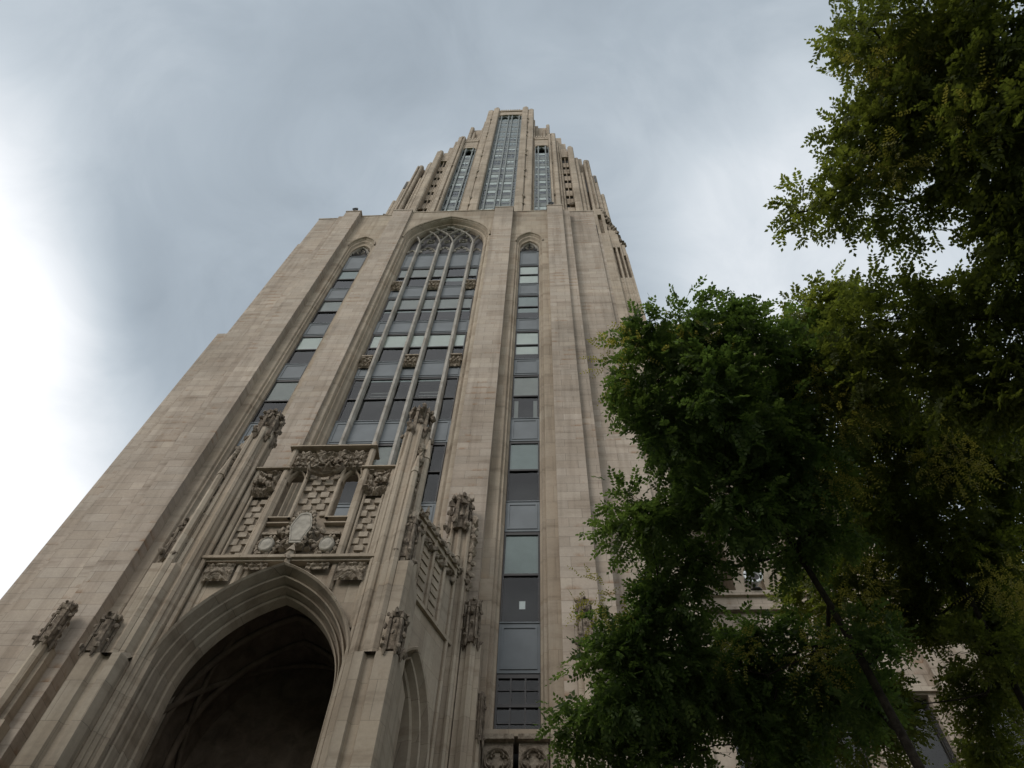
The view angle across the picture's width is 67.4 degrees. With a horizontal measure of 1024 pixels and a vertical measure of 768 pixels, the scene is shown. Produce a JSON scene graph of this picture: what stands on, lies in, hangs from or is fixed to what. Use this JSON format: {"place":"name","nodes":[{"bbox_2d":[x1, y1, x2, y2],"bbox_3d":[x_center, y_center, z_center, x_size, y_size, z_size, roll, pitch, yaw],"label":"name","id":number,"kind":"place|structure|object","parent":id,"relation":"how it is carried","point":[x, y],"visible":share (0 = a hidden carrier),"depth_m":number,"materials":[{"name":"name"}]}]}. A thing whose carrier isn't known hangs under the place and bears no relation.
{"place":"outdoors","nodes":[
{"label":"outdoors","id":0,"kind":"place"},
{"bbox_2d":[0,0,1023,598],"label":"sky","id":1,"kind":"structure","parent":0,"point":[161,161],"materials":[{"name":"grey"}]},
{"bbox_2d":[743,571,762,589],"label":"window","id":2,"kind":"structure","parent":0,"point":[757,578],"depth_m":25.80,"materials":[{"name":"grey glass"}]},
{"bbox_3d":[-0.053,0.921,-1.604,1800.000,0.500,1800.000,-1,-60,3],"label":"ground","id":3,"kind":"structure","parent":0,"visible":0},
{"bbox_2d":[0,106,1023,767],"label":"skyscraper","id":4,"kind":"structure","parent":3,"relation":"on","point":[336,504],"depth_m":21.13,"materials":[{"name":"stone"}]},
{"bbox_2d":[251,380,298,422],"bbox_3d":[-9.123,0.690,29.810,1.030,3.270,0.105,-1,-60,3],"label":"window","id":5,"kind":"structure","parent":4,"relation":"in","point":[281,391],"depth_m":30.44,"materials":[{"name":"grey glass"}]},
{"bbox_2d":[286,336,322,363],"bbox_3d":[-8.998,-1.462,33.559,1.030,2.720,0.105,-1,-60,3],"label":"window","id":6,"kind":"structure","parent":4,"relation":"in","point":[307,343],"depth_m":34.08,"materials":[{"name":"grey glass"}]},
{"bbox_2d":[311,300,342,322],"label":"window","id":7,"kind":"structure","parent":4,"relation":"in","point":[328,306],"depth_m":37.58,"materials":[{"name":"grey glass"}]},
{"bbox_2d":[332,270,358,287],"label":"window","id":8,"kind":"structure","parent":4,"relation":"in","point":[345,275],"depth_m":41.10,"materials":[{"name":"white glass"}]},
{"bbox_2d":[337,379,363,420],"bbox_3d":[-6.136,0.630,29.676,0.540,3.270,0.105,-1,-60,3],"label":"window","id":9,"kind":"structure","parent":4,"relation":"in","point":[356,380],"depth_m":29.66,"materials":[{"name":"grey metal"}]},
{"bbox_2d":[365,334,381,354],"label":"window","id":10,"kind":"structure","parent":4,"relation":"in","point":[375,340],"depth_m":33.95,"materials":[{"name":"white glass"}]},
{"bbox_2d":[362,378,392,401],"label":"window","id":11,"kind":"structure","parent":4,"relation":"in","point":[373,380],"depth_m":30.57,"materials":[{"name":"grey glass"}]},
{"bbox_2d":[372,444,392,464],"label":"window","id":12,"kind":"structure","parent":4,"relation":"in","point":[384,449],"depth_m":26.45,"materials":[{"name":"white glass"}]},
{"bbox_2d":[379,299,395,320],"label":"window","id":13,"kind":"structure","parent":4,"relation":"in","point":[390,303],"depth_m":37.29,"materials":[{"name":"white glass"}]},
{"bbox_2d":[382,334,407,349],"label":"window","id":14,"kind":"structure","parent":4,"relation":"in","point":[393,341],"depth_m":33.97,"materials":[{"name":"white glass"}]},
{"bbox_2d":[396,269,407,280],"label":"window","id":15,"kind":"structure","parent":4,"relation":"in","point":[402,273],"depth_m":40.99,"materials":[{"name":"white glass"}]},
{"bbox_2d":[393,378,411,400],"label":"window","id":16,"kind":"structure","parent":4,"relation":"in","point":[401,379],"depth_m":30.84,"materials":[{"name":"grey glass"}]},
{"bbox_2d":[396,298,419,312],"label":"window","id":17,"kind":"structure","parent":4,"relation":"in","point":[407,305],"depth_m":37.40,"materials":[{"name":"white glass"}]},
{"bbox_2d":[409,333,424,349],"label":"window","id":18,"kind":"structure","parent":4,"relation":"in","point":[417,340],"depth_m":33.94,"materials":[{"name":"white glass"}]},
{"bbox_2d":[409,268,429,278],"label":"window","id":19,"kind":"structure","parent":4,"relation":"in","point":[417,273],"depth_m":41.02,"materials":[{"name":"white glass"}]},
{"bbox_2d":[412,377,440,400],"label":"window","id":20,"kind":"structure","parent":4,"relation":"in","point":[421,379],"depth_m":30.48,"materials":[{"name":"grey glass"}]},
{"bbox_2d":[421,298,434,311],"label":"window","id":21,"kind":"structure","parent":4,"relation":"in","point":[428,303],"depth_m":37.33,"materials":[{"name":"white glass"}]},
{"bbox_2d":[427,443,446,501],"bbox_3d":[-2.598,2.926,25.385,0.540,3.350,0.105,-1,-60,3],"label":"window","id":22,"kind":"structure","parent":4,"relation":"in","point":[444,445],"depth_m":25.38,"materials":[{"name":"grey metal"}]},
{"bbox_2d":[431,268,443,278],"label":"window","id":23,"kind":"structure","parent":4,"relation":"in","point":[437,274],"depth_m":40.92,"materials":[{"name":"grey glass"}]},
{"bbox_2d":[427,333,450,348],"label":"window","id":24,"kind":"structure","parent":4,"relation":"in","point":[436,340],"depth_m":33.89,"materials":[{"name":"white glass"}]},
{"bbox_2d":[437,297,458,311],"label":"window","id":25,"kind":"structure","parent":4,"relation":"in","point":[446,304],"depth_m":37.31,"materials":[{"name":"white glass"}]},
{"bbox_2d":[443,377,458,418],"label":"window","id":26,"kind":"structure","parent":4,"relation":"in","point":[448,378],"depth_m":29.49,"materials":[{"name":"grey metal"}]},
{"bbox_2d":[445,267,465,281],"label":"window","id":27,"kind":"structure","parent":4,"relation":"in","point":[448,278],"depth_m":40.28,"materials":[{"name":"grey glass"}]},
{"bbox_2d":[453,332,466,357],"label":"window","id":28,"kind":"structure","parent":4,"relation":"in","point":[460,339],"depth_m":33.78,"materials":[{"name":"grey glass"}]},
{"bbox_2d":[461,297,472,318],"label":"window","id":29,"kind":"structure","parent":4,"relation":"in","point":[467,302],"depth_m":37.18,"materials":[{"name":"grey glass"}]},
{"bbox_2d":[468,267,478,280],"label":"window","id":30,"kind":"structure","parent":4,"relation":"in","point":[473,272],"depth_m":40.83,"materials":[{"name":"grey glass"}]},
{"bbox_2d":[484,204,492,207],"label":"window","id":31,"kind":"structure","parent":4,"relation":"in","point":[487,205],"depth_m":94.24,"materials":[{"name":"grey glass"}]},
{"bbox_2d":[486,195,494,198],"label":"window","id":32,"kind":"structure","parent":4,"relation":"in","point":[489,196],"depth_m":97.59,"materials":[{"name":"grey glass"}]},
{"bbox_2d":[492,161,499,167],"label":"window","id":33,"kind":"structure","parent":4,"relation":"in","point":[494,166],"depth_m":111.48,"materials":[{"name":"grey glass"}]},
{"bbox_2d":[494,155,501,161],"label":"window","id":34,"kind":"structure","parent":4,"relation":"in","point":[495,159],"depth_m":114.60,"materials":[{"name":"grey glass"}]},
{"bbox_2d":[486,199,512,201],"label":"window","id":35,"kind":"structure","parent":4,"relation":"in","point":[487,200],"depth_m":96.52,"materials":[{"name":"grey glass"}]},
{"bbox_2d":[485,182,514,184],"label":"window","id":36,"kind":"structure","parent":4,"relation":"in","point":[492,183],"depth_m":103.33,"materials":[{"name":"grey glass"}]},
{"bbox_2d":[488,190,513,192],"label":"window","id":37,"kind":"structure","parent":4,"relation":"in","point":[492,191],"depth_m":99.98,"materials":[{"name":"grey glass"}]},
{"bbox_2d":[489,167,515,169],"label":"window","id":38,"kind":"structure","parent":4,"relation":"in","point":[506,167],"depth_m":110.10,"materials":[{"name":"grey glass"}]},
{"bbox_2d":[491,174,515,177],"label":"window","id":39,"kind":"structure","parent":4,"relation":"in","point":[492,176],"depth_m":106.50,"materials":[{"name":"grey glass"}]},
{"bbox_2d":[501,195,509,198],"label":"window","id":40,"kind":"structure","parent":4,"relation":"in","point":[503,196],"depth_m":97.30,"materials":[{"name":"grey glass"}]},
{"bbox_2d":[494,142,518,147],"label":"window","id":41,"kind":"structure","parent":4,"relation":"in","point":[498,144],"depth_m":123.46,"materials":[{"name":"grey glass"}]},
{"bbox_2d":[496,132,519,137],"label":"window","id":42,"kind":"structure","parent":4,"relation":"in","point":[519,132],"depth_m":129.66,"materials":[{"name":"grey glass"}]},
{"bbox_2d":[497,128,519,132],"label":"window","id":43,"kind":"structure","parent":4,"relation":"in","point":[498,128],"depth_m":133.03,"materials":[{"name":"grey glass"}]},
{"bbox_2d":[498,123,520,127],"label":"window","id":44,"kind":"structure","parent":4,"relation":"in","point":[512,123],"depth_m":136.65,"materials":[{"name":"grey glass"}]},
{"bbox_2d":[494,674,539,728],"bbox_3d":[0.128,7.345,17.449,1.030,1.750,0.105,-1,-60,3],"label":"window","id":45,"kind":"structure","parent":4,"relation":"in","point":[500,677],"depth_m":17.56,"materials":[{"name":"grey metal"}]},
{"bbox_2d":[500,532,539,621],"bbox_3d":[0.249,5.265,21.073,1.030,3.510,0.105,-1,-60,3],"label":"window","id":46,"kind":"structure","parent":4,"relation":"in","point":[521,555],"depth_m":21.68,"materials":[{"name":"grey glass"}]},
{"bbox_2d":[506,441,539,500],"bbox_3d":[0.388,2.866,25.251,1.030,3.350,0.105,-1,-60,3],"label":"window","id":47,"kind":"structure","parent":4,"relation":"in","point":[523,456],"depth_m":25.86,"materials":[{"name":"grey glass"}]},
{"bbox_2d":[511,375,538,417],"bbox_3d":[0.527,0.532,29.398,1.030,3.270,0.185,-1,-60,3],"label":"window","id":48,"kind":"structure","parent":4,"relation":"in","point":[524,386],"depth_m":29.84,"materials":[{"name":"grey glass"}]},
{"bbox_2d":[514,331,538,358],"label":"window","id":49,"kind":"structure","parent":4,"relation":"in","point":[526,342],"depth_m":33.37,"materials":[{"name":"grey glass"}]},
{"bbox_2d":[517,295,538,317],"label":"window","id":50,"kind":"structure","parent":4,"relation":"in","point":[526,303],"depth_m":36.94,"materials":[{"name":"grey glass"}]},
{"bbox_2d":[519,265,538,282],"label":"window","id":51,"kind":"structure","parent":4,"relation":"in","point":[529,273],"depth_m":40.13,"materials":[{"name":"grey glass"}]},
{"bbox_2d":[539,203,546,207],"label":"window","id":52,"kind":"structure","parent":4,"relation":"in","point":[540,204],"depth_m":93.71,"materials":[{"name":"grey glass"}]},
{"bbox_2d":[736,746,751,767],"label":"window","id":53,"kind":"structure","parent":4,"relation":"in","point":[736,746],"depth_m":20.74,"materials":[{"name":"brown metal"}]},
{"bbox_2d":[799,701,868,767],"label":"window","id":54,"kind":"structure","parent":4,"relation":"in","point":[849,737],"depth_m":20.83,"materials":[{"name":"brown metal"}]},
{"bbox_2d":[901,699,960,767],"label":"window","id":55,"kind":"structure","parent":4,"relation":"in","point":[938,755],"depth_m":20.92,"materials":[{"name":"grey glass"}]},
{"bbox_2d":[976,701,1023,758],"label":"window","id":56,"kind":"structure","parent":4,"relation":"in","point":[1022,743],"depth_m":21.40,"materials":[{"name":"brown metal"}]},
{"bbox_2d":[763,0,1023,469],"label":"leafy tree","id":57,"kind":"object","parent":3,"relation":"on","point":[938,84],"visible":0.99,"depth_m":9.47,"materials":[{"name":"green plant"}]},
{"bbox_2d":[763,259,1023,767],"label":"leafy tree","id":58,"kind":"object","parent":3,"relation":"on","point":[976,548],"visible":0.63,"depth_m":11.65,"materials":[{"name":"green plant"}]},
{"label":"pavement","id":59,"kind":"structure","parent":0,"visible":0},
{"bbox_2d":[532,275,926,767],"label":"leafy tree","id":60,"kind":"object","parent":59,"relation":"on","point":[739,425],"visible":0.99,"depth_m":10.20,"materials":[{"name":"green plant"}]}
]}

